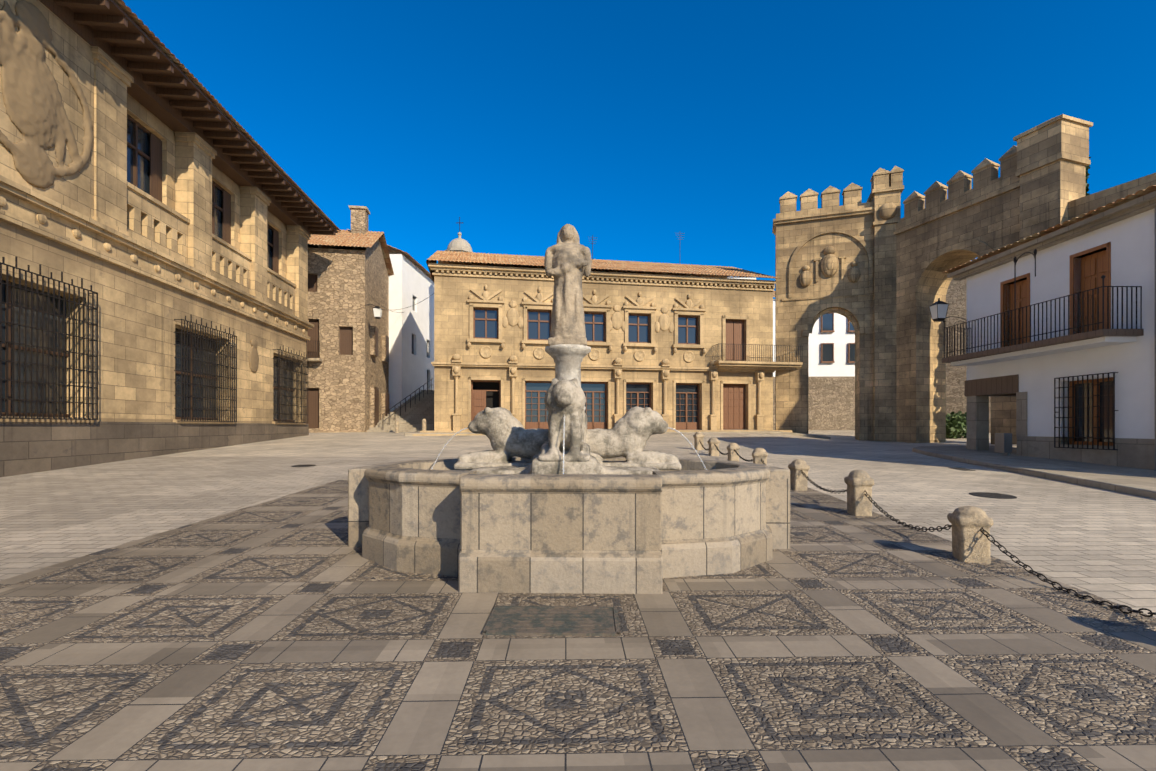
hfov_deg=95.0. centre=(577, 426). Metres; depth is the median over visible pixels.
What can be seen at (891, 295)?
gate stone
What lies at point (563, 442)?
jet
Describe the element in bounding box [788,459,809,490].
bollard
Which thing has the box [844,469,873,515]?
bollard
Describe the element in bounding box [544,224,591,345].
fountain statue
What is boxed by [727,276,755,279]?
house
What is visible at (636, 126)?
sky
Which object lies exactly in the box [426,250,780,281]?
casa roof
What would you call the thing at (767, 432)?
house pavement
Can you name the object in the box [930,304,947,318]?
lantern glass
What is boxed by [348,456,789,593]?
fountain basin
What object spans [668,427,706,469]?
jet
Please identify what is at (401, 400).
metal railings
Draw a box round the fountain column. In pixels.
[545,344,590,410]
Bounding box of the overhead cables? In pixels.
[368,293,433,312]
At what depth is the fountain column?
6.09 m
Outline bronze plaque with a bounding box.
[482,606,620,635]
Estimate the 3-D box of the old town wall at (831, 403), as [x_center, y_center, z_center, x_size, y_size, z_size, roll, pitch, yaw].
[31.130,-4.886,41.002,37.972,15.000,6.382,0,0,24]
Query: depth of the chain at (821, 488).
9.10 m
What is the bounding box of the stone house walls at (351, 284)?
[306,208,388,432]
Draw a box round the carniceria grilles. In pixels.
[0,256,307,422]
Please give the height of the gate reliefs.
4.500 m
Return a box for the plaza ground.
[0,430,1155,770]
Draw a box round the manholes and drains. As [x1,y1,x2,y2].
[291,464,1016,498]
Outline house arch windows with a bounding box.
[822,313,854,360]
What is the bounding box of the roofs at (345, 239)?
[308,229,432,280]
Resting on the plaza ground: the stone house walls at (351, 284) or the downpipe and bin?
the stone house walls at (351, 284)
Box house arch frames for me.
[820,313,854,362]
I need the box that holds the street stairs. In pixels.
[367,390,433,431]
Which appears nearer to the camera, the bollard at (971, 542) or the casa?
the bollard at (971, 542)
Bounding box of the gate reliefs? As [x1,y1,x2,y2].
[800,202,897,285]
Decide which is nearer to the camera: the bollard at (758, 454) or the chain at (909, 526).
the chain at (909, 526)
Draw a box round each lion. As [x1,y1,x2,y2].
[454,407,548,469]
[538,378,590,461]
[586,406,681,469]
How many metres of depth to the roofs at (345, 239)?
34.20 m
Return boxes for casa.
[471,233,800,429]
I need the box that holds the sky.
[123,0,1155,298]
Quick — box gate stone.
[772,114,1155,443]
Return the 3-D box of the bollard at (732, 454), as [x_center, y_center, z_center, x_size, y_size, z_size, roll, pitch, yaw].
[4.308,0.784,14.696,0.305,0.669,0.304,0,0,-2]
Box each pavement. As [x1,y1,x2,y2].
[405,429,830,438]
[912,446,1155,498]
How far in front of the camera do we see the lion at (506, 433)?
6.15 m
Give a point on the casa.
(599, 406)
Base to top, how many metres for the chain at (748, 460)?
0.322 m
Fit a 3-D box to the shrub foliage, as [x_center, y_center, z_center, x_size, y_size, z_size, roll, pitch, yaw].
[23.962,0.041,34.502,1.970,1.718,2.100,0,0,1]
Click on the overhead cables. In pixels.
(398, 309)
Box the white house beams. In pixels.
[942,329,1143,395]
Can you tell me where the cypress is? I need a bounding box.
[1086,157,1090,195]
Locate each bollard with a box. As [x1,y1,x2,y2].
[693,432,703,449]
[707,437,719,455]
[727,443,739,461]
[752,448,767,464]
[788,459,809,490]
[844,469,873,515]
[947,506,993,563]
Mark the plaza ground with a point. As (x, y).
(238, 608)
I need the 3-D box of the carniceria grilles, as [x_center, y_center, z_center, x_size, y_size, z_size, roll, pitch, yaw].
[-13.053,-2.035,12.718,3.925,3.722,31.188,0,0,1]
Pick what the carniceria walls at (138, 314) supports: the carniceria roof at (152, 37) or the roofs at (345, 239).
the carniceria roof at (152, 37)
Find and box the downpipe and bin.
[995,206,1155,470]
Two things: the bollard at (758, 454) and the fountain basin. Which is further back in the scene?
the bollard at (758, 454)
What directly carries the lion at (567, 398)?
on the fountain pedestal
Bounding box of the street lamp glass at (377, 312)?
[373,308,381,316]
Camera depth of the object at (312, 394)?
31.69 m
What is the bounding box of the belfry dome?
[445,232,473,252]
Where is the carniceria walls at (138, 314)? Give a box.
[0,0,307,423]
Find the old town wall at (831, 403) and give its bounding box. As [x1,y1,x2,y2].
[773,278,990,432]
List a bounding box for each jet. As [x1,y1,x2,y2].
[431,427,467,469]
[562,414,564,473]
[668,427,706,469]
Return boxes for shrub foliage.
[946,414,966,438]
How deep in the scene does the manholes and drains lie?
9.48 m
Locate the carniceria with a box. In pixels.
[2,0,337,421]
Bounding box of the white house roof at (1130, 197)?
[942,185,1155,274]
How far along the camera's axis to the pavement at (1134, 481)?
12.34 m
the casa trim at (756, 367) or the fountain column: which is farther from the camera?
the casa trim at (756, 367)
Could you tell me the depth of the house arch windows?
55.25 m
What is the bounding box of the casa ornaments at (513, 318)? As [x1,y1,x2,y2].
[453,285,763,377]
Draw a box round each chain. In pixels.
[734,450,752,461]
[801,471,846,493]
[865,491,951,531]
[980,527,1155,616]
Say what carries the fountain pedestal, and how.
on the plaza ground
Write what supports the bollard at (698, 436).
on the plaza ground
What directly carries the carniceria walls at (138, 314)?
on the plaza ground
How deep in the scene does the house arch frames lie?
55.15 m
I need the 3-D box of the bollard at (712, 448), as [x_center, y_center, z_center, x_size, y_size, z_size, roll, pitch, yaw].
[4.350,0.686,16.992,0.330,0.686,0.322,0,0,-4]
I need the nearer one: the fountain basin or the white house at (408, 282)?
the fountain basin
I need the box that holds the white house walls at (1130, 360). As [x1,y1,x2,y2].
[951,208,1154,438]
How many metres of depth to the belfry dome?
41.40 m
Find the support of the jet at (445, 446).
attached to the lion at (506, 433)
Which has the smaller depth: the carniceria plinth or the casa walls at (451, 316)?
the carniceria plinth
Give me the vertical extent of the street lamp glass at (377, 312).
0.500 m
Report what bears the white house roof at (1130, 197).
on the white house walls at (1130, 360)
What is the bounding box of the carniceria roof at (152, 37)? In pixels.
[113,0,340,231]
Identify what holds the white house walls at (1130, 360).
on the plaza ground
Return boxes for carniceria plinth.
[0,421,308,476]
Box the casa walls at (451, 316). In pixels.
[434,270,772,430]
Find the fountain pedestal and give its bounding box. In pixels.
[470,410,659,473]
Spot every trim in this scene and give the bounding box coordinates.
[0,46,313,423]
[306,205,425,432]
[413,263,802,435]
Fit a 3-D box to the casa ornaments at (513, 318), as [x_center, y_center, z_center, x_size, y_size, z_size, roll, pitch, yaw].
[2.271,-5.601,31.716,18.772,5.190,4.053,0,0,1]
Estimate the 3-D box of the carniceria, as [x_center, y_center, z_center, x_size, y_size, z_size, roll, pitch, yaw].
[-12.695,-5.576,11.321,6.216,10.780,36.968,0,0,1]
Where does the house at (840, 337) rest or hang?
on the plaza ground
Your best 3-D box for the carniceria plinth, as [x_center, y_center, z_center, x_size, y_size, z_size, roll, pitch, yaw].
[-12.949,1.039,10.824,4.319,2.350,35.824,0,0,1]
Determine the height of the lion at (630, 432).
0.741 m
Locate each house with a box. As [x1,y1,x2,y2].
[388,254,433,411]
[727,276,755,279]
[773,299,854,376]
[929,191,1155,469]
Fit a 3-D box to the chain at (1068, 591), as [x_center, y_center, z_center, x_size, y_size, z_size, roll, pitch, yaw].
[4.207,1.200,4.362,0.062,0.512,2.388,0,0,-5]
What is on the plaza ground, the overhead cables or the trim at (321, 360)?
the trim at (321, 360)
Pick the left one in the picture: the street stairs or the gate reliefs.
the street stairs
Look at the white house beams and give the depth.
15.73 m

